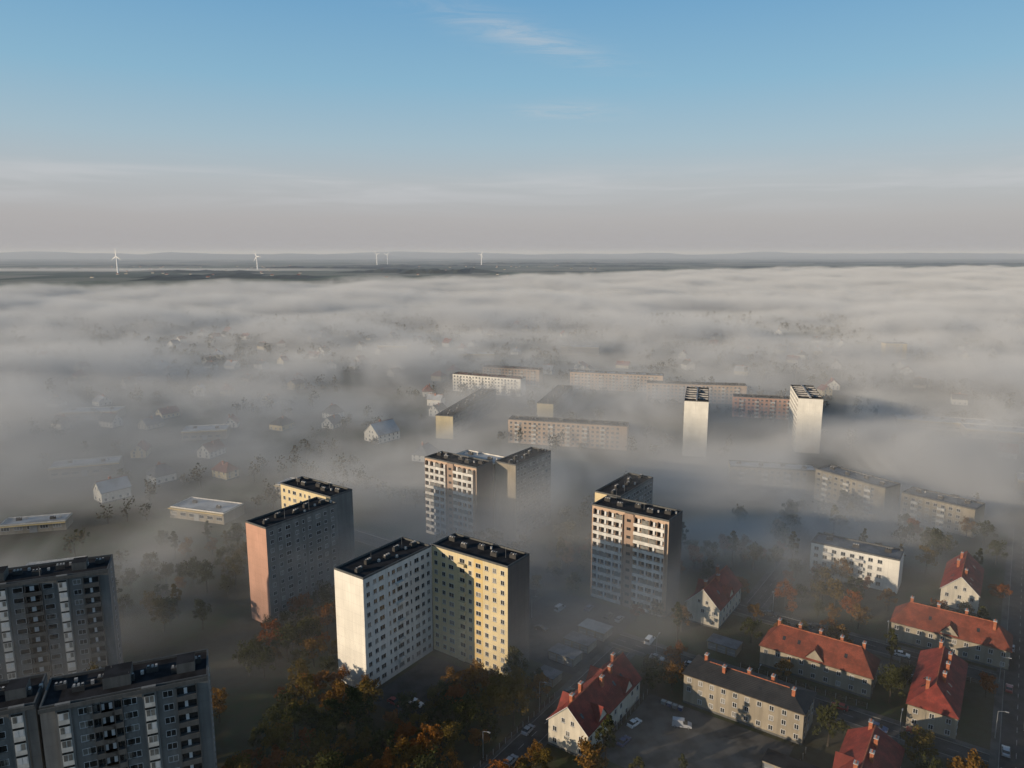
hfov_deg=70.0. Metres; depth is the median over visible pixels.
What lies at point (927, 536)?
deciduous tree
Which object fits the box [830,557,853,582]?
deciduous tree
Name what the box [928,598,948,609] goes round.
deciduous tree
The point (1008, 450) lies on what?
suburban house
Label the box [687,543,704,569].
deciduous tree
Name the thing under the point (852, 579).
deciduous tree
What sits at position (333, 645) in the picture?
deciduous tree
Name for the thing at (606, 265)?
distant woodland
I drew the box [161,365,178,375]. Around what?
suburban house
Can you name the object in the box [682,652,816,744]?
dark roof tenement house
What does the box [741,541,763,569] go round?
deciduous tree
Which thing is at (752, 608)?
deciduous tree
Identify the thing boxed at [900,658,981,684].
garden fence
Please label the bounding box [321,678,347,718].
deciduous tree
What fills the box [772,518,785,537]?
deciduous tree
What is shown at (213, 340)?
suburban house
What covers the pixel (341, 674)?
deciduous tree
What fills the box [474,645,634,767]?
street
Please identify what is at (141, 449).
suburban house
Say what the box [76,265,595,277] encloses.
distant village
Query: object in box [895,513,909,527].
deciduous tree
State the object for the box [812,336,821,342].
suburban house
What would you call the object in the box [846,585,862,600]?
deciduous tree
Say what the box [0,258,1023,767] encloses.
ground
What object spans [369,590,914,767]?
paved courtyard
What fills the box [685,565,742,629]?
gabled tenement house
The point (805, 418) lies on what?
slab apartment tower
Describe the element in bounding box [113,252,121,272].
wind turbine
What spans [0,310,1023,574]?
distant trees
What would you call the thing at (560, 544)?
deciduous tree
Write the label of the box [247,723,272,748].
deciduous tree
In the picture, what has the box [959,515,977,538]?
deciduous tree
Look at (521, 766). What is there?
deciduous tree
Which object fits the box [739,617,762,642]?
deciduous tree
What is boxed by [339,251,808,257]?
distant hill
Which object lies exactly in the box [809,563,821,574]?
deciduous tree
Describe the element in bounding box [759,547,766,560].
deciduous tree
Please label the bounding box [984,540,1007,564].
deciduous tree
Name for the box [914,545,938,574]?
deciduous tree
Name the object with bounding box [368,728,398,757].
deciduous tree
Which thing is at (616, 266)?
distant woodland
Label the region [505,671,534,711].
deciduous tree
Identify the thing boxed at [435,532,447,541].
deciduous tree
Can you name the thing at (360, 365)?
suburban house
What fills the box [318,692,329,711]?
deciduous tree
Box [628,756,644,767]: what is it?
deciduous tree
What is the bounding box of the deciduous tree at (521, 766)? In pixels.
[517,762,527,767]
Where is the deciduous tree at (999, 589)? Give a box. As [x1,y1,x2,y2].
[987,584,1012,604]
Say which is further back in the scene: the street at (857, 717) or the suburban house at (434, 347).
the suburban house at (434, 347)
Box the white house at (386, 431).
[363,419,400,443]
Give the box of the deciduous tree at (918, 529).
[907,516,922,541]
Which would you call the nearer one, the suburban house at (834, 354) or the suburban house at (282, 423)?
the suburban house at (282, 423)
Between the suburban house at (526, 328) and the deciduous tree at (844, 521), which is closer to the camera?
the deciduous tree at (844, 521)
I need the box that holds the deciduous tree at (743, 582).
[737,576,749,596]
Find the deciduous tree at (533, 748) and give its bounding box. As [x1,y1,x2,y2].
[524,739,542,766]
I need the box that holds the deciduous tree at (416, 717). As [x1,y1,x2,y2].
[406,711,429,735]
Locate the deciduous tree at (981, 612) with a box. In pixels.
[976,606,991,620]
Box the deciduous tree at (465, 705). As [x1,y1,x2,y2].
[449,695,483,741]
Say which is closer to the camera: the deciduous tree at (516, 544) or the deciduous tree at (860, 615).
the deciduous tree at (860, 615)
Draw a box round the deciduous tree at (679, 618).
[671,601,685,642]
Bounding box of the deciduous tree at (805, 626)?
[796,619,808,630]
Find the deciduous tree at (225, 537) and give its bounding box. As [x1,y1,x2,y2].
[221,530,229,554]
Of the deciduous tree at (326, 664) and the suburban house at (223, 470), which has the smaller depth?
the deciduous tree at (326, 664)
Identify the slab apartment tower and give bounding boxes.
[682,387,708,456]
[787,384,822,453]
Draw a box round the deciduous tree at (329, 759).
[312,750,347,767]
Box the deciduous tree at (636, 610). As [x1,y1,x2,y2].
[630,604,644,620]
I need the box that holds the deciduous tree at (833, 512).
[828,505,841,534]
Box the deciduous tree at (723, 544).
[718,533,731,556]
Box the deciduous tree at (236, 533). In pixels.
[226,523,245,546]
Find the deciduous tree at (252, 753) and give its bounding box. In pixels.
[238,747,265,765]
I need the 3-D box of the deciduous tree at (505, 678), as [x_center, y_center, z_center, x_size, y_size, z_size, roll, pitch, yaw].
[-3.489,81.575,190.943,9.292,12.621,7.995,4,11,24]
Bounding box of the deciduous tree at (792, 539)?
[787,531,799,565]
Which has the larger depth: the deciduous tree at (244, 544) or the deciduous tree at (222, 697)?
the deciduous tree at (244, 544)
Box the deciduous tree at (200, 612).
[192,598,211,629]
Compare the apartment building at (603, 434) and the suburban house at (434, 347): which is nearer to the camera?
the apartment building at (603, 434)
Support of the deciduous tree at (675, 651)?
on the ground
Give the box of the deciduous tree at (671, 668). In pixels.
[657,661,684,692]
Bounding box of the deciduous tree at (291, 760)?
[278,751,314,767]
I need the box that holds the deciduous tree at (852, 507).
[845,502,854,525]
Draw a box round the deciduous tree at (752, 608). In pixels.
[747,603,764,621]
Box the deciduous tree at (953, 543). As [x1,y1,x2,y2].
[941,532,958,554]
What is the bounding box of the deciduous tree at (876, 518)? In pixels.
[867,514,880,526]
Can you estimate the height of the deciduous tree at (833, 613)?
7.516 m
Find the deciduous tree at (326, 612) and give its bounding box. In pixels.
[312,600,335,634]
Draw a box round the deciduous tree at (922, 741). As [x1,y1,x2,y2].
[899,724,938,762]
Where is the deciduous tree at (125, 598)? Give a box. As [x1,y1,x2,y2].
[117,594,133,617]
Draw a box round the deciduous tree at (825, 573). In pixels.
[810,566,831,584]
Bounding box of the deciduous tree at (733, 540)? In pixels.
[727,530,739,564]
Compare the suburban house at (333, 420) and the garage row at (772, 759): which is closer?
the garage row at (772, 759)
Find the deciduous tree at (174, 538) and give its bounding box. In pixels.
[168,531,180,560]
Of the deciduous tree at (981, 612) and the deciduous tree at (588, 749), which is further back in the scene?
the deciduous tree at (981, 612)
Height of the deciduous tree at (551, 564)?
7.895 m
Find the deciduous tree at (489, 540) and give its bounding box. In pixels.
[485,537,497,543]
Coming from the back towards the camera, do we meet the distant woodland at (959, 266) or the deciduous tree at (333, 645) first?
the distant woodland at (959, 266)
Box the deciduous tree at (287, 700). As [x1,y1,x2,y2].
[276,688,295,714]
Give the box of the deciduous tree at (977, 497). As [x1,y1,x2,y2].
[973,493,980,501]
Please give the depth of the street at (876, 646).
229.20 m
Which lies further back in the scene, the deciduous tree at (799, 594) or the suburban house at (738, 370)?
the suburban house at (738, 370)
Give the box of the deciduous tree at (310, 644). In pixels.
[299,636,327,667]
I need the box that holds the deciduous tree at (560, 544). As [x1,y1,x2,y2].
[555,536,568,572]
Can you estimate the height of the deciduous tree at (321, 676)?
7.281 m
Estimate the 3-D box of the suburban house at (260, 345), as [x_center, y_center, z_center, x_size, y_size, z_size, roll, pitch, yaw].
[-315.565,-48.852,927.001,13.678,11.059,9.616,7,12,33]
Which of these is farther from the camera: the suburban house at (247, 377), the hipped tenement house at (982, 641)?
the suburban house at (247, 377)
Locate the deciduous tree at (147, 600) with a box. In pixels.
[139,590,160,617]
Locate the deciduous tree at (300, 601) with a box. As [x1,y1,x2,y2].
[286,591,312,619]
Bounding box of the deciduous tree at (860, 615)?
[849,601,872,628]
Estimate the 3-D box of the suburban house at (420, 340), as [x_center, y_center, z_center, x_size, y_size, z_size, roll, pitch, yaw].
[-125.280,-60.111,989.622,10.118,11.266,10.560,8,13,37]
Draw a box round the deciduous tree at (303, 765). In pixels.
[285,759,309,767]
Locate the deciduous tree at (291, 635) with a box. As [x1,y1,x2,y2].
[271,621,303,660]
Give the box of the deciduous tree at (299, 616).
[295,606,313,626]
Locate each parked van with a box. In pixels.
[554,603,565,612]
[644,634,655,644]
[672,716,691,729]
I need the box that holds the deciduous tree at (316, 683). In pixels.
[295,673,321,703]
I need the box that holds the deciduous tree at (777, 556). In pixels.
[764,544,784,570]
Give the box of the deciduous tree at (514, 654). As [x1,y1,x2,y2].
[503,645,528,677]
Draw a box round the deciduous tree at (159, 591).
[153,584,171,597]
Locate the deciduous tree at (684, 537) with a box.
[681,522,688,558]
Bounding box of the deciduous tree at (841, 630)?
[825,624,853,642]
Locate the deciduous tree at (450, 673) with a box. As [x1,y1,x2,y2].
[440,665,465,689]
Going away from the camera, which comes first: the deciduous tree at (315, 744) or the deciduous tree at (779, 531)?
the deciduous tree at (315, 744)
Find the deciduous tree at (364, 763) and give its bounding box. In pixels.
[352,754,373,767]
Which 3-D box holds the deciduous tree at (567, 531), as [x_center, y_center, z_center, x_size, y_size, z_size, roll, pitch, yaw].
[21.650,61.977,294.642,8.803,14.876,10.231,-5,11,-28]
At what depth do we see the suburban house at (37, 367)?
730.63 m
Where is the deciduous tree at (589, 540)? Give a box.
[584,533,591,544]
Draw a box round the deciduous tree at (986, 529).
[971,520,998,544]
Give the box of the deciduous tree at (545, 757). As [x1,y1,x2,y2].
[532,748,553,767]
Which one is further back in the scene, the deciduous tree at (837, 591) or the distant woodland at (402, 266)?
the distant woodland at (402, 266)
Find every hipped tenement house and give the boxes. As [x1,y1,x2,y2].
[759,617,880,698]
[833,718,904,767]
[890,595,1012,670]
[905,639,967,740]
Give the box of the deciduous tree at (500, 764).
[488,759,512,767]
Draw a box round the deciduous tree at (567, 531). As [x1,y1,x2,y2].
[555,520,578,543]
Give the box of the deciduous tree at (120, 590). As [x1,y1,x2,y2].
[115,578,122,592]
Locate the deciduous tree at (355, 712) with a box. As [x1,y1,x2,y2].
[343,686,373,728]
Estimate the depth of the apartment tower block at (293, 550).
242.90 m
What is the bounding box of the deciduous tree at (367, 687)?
[353,678,383,716]
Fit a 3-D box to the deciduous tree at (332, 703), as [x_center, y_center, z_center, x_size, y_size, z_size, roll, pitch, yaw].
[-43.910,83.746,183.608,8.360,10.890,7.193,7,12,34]
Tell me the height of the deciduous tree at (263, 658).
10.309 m
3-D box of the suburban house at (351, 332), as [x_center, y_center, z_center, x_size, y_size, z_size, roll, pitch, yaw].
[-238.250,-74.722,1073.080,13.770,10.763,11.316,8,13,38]
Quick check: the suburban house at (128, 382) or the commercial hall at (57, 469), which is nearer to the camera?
the commercial hall at (57, 469)
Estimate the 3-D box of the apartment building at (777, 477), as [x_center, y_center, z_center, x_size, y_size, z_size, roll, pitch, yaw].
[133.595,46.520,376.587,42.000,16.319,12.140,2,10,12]
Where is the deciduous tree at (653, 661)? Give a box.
[640,653,659,672]
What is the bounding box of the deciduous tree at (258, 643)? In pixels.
[245,635,267,657]
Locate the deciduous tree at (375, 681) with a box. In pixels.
[355,673,380,697]
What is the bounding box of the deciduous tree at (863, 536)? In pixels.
[859,528,867,541]
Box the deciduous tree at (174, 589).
[170,584,181,616]
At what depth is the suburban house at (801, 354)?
841.44 m
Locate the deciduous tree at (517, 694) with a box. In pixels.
[499,683,529,725]
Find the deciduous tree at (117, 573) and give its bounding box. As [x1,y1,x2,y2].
[114,564,123,579]
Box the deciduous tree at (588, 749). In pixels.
[574,735,608,767]
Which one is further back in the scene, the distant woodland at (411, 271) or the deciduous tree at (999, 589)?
the distant woodland at (411, 271)
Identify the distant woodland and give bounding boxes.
[0,267,115,269]
[121,269,213,271]
[129,276,208,280]
[130,265,205,265]
[135,275,205,277]
[142,270,259,272]
[203,272,270,275]
[203,275,329,278]
[242,266,411,268]
[336,268,502,272]
[339,264,504,266]
[360,265,422,267]
[398,269,470,273]
[460,262,528,263]
[529,262,615,263]
[556,265,673,266]
[580,265,639,265]
[625,262,707,263]
[729,266,912,268]
[738,266,782,266]
[742,261,919,262]
[813,263,844,263]
[891,262,1023,264]
[921,265,992,266]
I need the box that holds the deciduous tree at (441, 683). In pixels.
[434,678,453,699]
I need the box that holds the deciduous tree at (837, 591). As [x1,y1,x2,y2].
[825,579,846,605]
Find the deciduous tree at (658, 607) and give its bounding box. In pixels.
[648,601,665,622]
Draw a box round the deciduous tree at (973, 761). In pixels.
[946,748,988,767]
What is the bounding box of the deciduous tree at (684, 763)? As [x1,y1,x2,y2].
[678,753,687,767]
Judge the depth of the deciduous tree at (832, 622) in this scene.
226.42 m
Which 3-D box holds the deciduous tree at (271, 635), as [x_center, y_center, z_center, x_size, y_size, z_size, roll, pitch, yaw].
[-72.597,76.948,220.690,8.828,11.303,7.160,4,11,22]
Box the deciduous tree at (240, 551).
[230,547,247,569]
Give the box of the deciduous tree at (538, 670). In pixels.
[530,667,542,691]
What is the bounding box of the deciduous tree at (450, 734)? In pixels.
[438,721,465,761]
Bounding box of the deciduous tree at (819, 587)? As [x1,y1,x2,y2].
[806,581,826,603]
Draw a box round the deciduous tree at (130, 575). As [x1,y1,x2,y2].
[119,567,139,591]
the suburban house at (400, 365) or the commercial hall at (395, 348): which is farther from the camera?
the commercial hall at (395, 348)
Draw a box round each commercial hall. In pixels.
[0,512,72,534]
[25,555,86,565]
[48,455,123,478]
[58,406,125,420]
[168,496,243,524]
[181,424,230,440]
[274,477,331,494]
[377,344,411,353]
[459,352,493,360]
[561,344,599,354]
[893,413,995,431]
[959,422,1023,441]
[1014,472,1023,498]
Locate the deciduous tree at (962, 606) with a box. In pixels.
[957,601,974,616]
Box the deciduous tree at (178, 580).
[174,576,186,589]
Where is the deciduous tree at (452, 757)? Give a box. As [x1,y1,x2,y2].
[438,749,463,767]
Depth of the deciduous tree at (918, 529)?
306.71 m
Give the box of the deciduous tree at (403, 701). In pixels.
[394,690,419,720]
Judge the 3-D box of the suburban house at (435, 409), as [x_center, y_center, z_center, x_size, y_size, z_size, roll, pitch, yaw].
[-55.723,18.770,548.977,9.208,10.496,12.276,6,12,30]
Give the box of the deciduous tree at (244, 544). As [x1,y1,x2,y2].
[234,540,247,565]
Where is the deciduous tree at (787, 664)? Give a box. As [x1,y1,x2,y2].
[774,658,793,679]
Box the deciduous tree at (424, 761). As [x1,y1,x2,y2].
[413,744,448,767]
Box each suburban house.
[0,355,6,363]
[1,351,15,359]
[29,364,42,375]
[32,346,45,353]
[38,350,53,358]
[46,395,67,407]
[50,413,73,430]
[71,369,88,380]
[73,361,89,369]
[92,394,112,406]
[92,475,131,503]
[98,411,122,428]
[117,354,129,363]
[120,376,137,389]
[130,439,151,458]
[131,371,147,380]
[133,359,144,368]
[137,415,164,430]
[145,461,177,484]
[153,360,169,369]
[155,405,180,419]
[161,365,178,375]
[167,339,180,346]
[176,335,186,342]
[189,382,206,396]
[196,439,225,459]
[197,329,207,336]
[202,356,217,363]
[203,360,217,369]
[206,336,217,343]
[208,332,221,339]
[210,460,239,480]
[213,349,223,359]
[219,383,234,396]
[221,330,228,336]
[223,327,233,333]
[223,359,241,369]
[223,414,239,427]
[240,373,256,382]
[241,332,252,339]
[253,359,268,368]
[257,341,268,350]
[261,393,280,406]
[268,415,294,431]
[271,332,281,336]
[276,339,285,346]
[277,355,289,364]
[287,330,294,336]
[287,378,304,390]
[292,372,304,380]
[307,334,317,340]
[307,350,321,358]
[316,330,325,336]
[317,345,330,355]
[321,413,343,429]
[322,403,344,418]
[327,360,336,368]
[344,330,355,336]
[349,360,364,369]
[353,354,367,363]
[356,341,366,350]
[366,333,377,340]
[375,347,386,354]
[387,332,396,339]
[387,366,402,376]
[392,360,405,369]
[411,441,438,462]
[415,336,424,343]
[422,383,433,396]
[426,393,445,405]
[428,345,438,354]
[428,402,446,417]
[430,370,446,381]
[436,355,446,364]
[442,338,454,346]
[446,364,459,375]
[457,343,466,350]
[468,339,477,346]
[476,327,483,333]
[486,329,496,336]
[511,347,520,354]
[513,320,520,326]
[522,325,529,331]
[542,363,554,374]
[560,331,567,336]
[574,361,587,369]
[584,365,594,369]
[615,360,630,368]
[678,350,687,358]
[680,359,694,369]
[706,328,713,333]
[708,339,719,346]
[711,329,721,336]
[712,332,720,339]
[734,365,750,375]
[741,346,753,354]
[744,333,751,340]
[773,344,786,353]
[774,329,781,334]
[785,355,800,363]
[789,343,801,350]
[797,350,807,359]
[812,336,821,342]
[814,345,822,355]
[816,384,832,396]
[823,346,833,354]
[826,377,839,390]
[830,350,844,358]
[831,358,841,368]
[836,340,844,346]
[895,360,906,369]
[900,365,912,375]
[913,376,926,388]
[924,340,932,346]
[950,392,968,405]
[958,342,971,350]
[959,350,970,359]
[987,346,997,354]
[998,442,1018,459]
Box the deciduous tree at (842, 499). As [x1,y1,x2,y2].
[837,489,851,514]
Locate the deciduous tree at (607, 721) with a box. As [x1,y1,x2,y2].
[595,714,616,767]
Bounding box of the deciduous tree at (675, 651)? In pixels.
[663,640,687,664]
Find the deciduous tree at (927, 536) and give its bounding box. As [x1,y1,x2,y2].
[919,527,939,553]
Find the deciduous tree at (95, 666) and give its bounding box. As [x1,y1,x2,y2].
[86,662,98,670]
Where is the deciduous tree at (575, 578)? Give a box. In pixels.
[565,571,580,594]
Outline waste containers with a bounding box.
[661,699,682,711]
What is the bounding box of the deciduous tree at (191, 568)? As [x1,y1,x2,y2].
[178,556,202,587]
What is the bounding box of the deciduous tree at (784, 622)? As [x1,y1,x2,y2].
[774,618,790,625]
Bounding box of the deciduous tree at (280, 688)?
[273,686,286,701]
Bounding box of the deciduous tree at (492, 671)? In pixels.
[482,666,501,685]
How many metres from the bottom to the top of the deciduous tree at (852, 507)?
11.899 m
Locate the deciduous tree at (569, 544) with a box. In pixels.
[559,539,575,559]
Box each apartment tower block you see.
[245,497,338,622]
[280,476,354,564]
[334,536,432,687]
[425,451,492,538]
[432,533,529,675]
[456,450,504,535]
[495,447,550,541]
[590,492,682,617]
[595,473,652,503]
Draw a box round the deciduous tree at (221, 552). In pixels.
[213,546,236,573]
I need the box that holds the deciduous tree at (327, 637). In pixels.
[314,631,330,651]
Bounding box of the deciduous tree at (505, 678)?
[482,670,513,717]
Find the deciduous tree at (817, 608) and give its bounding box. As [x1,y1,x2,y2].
[811,598,827,618]
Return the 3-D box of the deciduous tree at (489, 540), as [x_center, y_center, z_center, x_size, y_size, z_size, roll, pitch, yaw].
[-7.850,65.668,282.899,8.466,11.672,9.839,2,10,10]
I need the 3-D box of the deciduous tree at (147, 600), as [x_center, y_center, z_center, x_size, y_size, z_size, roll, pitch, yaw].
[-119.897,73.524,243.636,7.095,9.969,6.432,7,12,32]
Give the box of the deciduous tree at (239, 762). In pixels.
[224,751,251,767]
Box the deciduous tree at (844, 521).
[833,515,850,534]
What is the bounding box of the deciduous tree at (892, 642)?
[884,628,900,668]
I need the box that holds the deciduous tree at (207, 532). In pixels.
[202,520,211,547]
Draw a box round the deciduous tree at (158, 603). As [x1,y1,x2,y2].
[149,598,176,632]
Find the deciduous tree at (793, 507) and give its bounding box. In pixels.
[779,499,799,515]
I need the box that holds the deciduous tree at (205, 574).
[193,559,216,592]
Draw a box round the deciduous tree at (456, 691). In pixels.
[440,683,466,716]
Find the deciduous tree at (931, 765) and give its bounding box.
[912,752,943,767]
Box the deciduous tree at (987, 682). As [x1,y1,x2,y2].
[978,671,998,697]
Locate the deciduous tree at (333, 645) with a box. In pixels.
[328,639,337,660]
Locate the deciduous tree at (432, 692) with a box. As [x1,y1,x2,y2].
[424,684,447,708]
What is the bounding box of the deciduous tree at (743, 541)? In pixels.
[736,534,751,552]
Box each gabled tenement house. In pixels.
[546,652,641,756]
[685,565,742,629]
[940,551,984,614]
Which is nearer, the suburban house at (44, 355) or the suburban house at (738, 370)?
the suburban house at (738, 370)
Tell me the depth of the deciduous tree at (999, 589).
252.92 m
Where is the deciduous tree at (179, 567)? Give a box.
[174,562,188,575]
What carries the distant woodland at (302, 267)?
on the ground
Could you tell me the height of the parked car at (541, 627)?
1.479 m
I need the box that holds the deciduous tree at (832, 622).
[817,617,842,636]
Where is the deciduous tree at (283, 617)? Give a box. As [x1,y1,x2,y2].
[278,609,297,629]
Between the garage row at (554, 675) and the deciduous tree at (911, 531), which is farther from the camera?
the deciduous tree at (911, 531)
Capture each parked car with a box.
[387,696,398,706]
[409,697,423,707]
[504,754,518,766]
[521,724,535,735]
[534,624,547,631]
[561,686,574,694]
[614,615,624,622]
[616,735,631,747]
[626,717,641,728]
[649,653,664,661]
[684,660,691,666]
[810,622,824,627]
[830,702,848,711]
[873,721,887,732]
[894,650,909,658]
[906,726,923,734]
[1001,745,1009,757]
[1005,683,1012,693]
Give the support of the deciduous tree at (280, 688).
on the ground
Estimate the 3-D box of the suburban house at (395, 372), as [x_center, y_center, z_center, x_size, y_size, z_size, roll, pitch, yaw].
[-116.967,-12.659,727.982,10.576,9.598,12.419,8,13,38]
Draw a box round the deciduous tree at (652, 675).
[642,664,668,693]
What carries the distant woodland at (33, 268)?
on the ground
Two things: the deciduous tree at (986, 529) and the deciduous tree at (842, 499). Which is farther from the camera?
the deciduous tree at (842, 499)
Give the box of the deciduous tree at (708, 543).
[701,540,719,560]
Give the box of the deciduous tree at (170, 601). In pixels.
[159,596,180,624]
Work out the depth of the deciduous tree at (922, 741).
171.46 m
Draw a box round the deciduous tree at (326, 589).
[312,580,334,599]
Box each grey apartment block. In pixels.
[0,554,123,681]
[0,673,47,767]
[38,648,216,767]
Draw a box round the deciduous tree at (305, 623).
[293,617,320,656]
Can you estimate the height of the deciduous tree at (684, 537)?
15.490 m
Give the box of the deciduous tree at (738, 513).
[733,506,747,525]
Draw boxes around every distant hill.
[0,251,421,258]
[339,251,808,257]
[726,253,1023,257]
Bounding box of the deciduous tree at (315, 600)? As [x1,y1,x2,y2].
[303,594,318,610]
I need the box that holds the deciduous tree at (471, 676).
[459,668,489,699]
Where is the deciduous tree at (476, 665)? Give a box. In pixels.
[461,658,483,688]
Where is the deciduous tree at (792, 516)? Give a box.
[784,513,801,533]
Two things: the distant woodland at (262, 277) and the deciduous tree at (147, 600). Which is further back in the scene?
the distant woodland at (262, 277)
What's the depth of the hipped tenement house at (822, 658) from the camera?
207.30 m
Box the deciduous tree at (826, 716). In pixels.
[812,698,849,746]
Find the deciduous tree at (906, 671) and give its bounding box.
[885,663,912,693]
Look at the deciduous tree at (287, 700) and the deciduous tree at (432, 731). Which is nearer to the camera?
the deciduous tree at (432, 731)
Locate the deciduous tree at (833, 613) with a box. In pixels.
[825,602,841,618]
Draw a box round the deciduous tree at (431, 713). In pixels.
[419,704,438,724]
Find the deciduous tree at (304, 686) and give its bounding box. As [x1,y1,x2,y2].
[287,673,319,707]
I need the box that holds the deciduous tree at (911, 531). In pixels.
[905,522,913,545]
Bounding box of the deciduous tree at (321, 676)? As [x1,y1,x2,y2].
[316,670,330,693]
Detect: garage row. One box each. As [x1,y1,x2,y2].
[534,665,562,686]
[548,643,582,666]
[563,631,596,653]
[578,618,612,641]
[706,633,742,656]
[761,748,818,767]
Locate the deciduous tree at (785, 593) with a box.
[774,579,797,606]
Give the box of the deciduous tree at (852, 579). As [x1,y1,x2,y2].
[844,576,864,594]
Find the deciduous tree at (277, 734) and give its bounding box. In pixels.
[257,716,300,765]
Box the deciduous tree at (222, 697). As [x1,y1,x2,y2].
[211,687,228,722]
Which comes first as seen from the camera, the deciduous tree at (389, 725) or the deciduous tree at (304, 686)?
the deciduous tree at (389, 725)
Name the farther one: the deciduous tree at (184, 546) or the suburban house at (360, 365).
the suburban house at (360, 365)
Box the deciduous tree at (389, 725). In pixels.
[382,721,398,742]
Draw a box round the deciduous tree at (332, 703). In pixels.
[319,698,350,737]
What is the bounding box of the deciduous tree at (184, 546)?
[177,537,192,560]
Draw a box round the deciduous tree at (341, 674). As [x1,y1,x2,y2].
[327,665,350,686]
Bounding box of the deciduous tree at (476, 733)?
[468,728,490,752]
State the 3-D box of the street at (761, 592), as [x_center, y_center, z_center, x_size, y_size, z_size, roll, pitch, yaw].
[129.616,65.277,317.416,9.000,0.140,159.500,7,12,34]
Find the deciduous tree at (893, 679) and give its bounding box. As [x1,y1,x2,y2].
[875,664,906,703]
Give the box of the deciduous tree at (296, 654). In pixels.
[287,648,312,669]
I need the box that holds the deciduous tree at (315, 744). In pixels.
[301,729,332,759]
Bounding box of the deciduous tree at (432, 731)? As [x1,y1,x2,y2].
[411,723,443,763]
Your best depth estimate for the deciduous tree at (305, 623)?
219.21 m
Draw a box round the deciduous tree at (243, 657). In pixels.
[232,640,262,676]
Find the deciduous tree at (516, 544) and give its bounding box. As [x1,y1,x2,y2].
[507,540,520,549]
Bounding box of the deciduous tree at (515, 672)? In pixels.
[509,665,531,688]
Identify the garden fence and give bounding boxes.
[473,692,554,767]
[740,663,866,708]
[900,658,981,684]
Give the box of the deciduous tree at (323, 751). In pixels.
[310,746,340,767]
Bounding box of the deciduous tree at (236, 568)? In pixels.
[221,553,245,588]
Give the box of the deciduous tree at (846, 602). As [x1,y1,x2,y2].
[839,589,862,621]
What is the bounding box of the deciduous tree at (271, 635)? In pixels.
[256,619,283,646]
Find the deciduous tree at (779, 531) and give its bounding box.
[770,521,790,542]
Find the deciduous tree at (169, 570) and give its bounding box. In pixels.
[153,561,173,585]
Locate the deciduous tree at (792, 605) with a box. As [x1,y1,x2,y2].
[784,600,797,615]
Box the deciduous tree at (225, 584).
[219,574,234,598]
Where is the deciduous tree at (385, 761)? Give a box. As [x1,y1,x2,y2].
[369,747,397,767]
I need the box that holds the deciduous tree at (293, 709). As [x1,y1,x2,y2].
[279,700,305,740]
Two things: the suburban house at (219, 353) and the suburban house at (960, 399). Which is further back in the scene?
the suburban house at (219, 353)
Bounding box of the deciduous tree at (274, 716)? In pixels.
[256,703,289,728]
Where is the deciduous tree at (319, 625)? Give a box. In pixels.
[301,613,323,637]
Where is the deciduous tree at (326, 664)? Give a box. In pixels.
[319,655,336,671]
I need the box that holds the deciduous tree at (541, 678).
[527,672,550,702]
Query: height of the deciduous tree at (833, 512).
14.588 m
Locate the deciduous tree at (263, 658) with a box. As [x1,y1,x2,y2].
[249,645,275,678]
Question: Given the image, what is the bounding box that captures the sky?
[0,0,1023,254]
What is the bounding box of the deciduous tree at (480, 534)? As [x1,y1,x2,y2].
[472,530,486,539]
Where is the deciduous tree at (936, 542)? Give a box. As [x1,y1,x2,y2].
[925,527,951,565]
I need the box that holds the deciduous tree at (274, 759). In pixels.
[257,744,286,767]
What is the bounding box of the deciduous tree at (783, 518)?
[779,512,791,522]
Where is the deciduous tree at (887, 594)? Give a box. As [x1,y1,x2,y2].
[877,588,897,610]
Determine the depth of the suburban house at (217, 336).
1029.37 m
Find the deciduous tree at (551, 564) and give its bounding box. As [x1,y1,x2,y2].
[545,560,562,580]
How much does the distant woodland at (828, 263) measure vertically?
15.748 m
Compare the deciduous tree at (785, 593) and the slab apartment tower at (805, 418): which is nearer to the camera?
the deciduous tree at (785, 593)
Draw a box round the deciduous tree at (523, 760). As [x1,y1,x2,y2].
[514,756,531,767]
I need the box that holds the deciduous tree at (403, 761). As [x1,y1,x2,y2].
[387,734,424,767]
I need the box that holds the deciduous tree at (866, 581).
[857,575,873,595]
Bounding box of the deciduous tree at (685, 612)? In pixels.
[670,604,691,630]
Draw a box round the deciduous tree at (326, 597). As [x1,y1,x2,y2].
[318,591,334,609]
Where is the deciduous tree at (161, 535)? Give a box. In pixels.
[153,530,168,548]
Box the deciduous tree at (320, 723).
[311,709,348,747]
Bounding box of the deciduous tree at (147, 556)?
[140,552,160,567]
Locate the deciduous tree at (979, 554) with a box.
[973,548,983,564]
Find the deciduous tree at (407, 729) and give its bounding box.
[392,721,417,751]
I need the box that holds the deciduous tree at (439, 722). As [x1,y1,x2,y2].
[431,719,450,744]
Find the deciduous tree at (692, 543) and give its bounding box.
[685,539,702,562]
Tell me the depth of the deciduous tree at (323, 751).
165.85 m
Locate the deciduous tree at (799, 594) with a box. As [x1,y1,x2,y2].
[793,584,809,602]
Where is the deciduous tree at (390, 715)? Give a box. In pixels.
[382,708,403,725]
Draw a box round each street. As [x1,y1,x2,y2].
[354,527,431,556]
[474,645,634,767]
[609,632,989,767]
[732,602,996,683]
[742,502,841,608]
[988,528,1023,767]
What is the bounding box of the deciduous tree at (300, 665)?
[285,658,309,687]
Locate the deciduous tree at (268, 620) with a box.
[260,615,276,632]

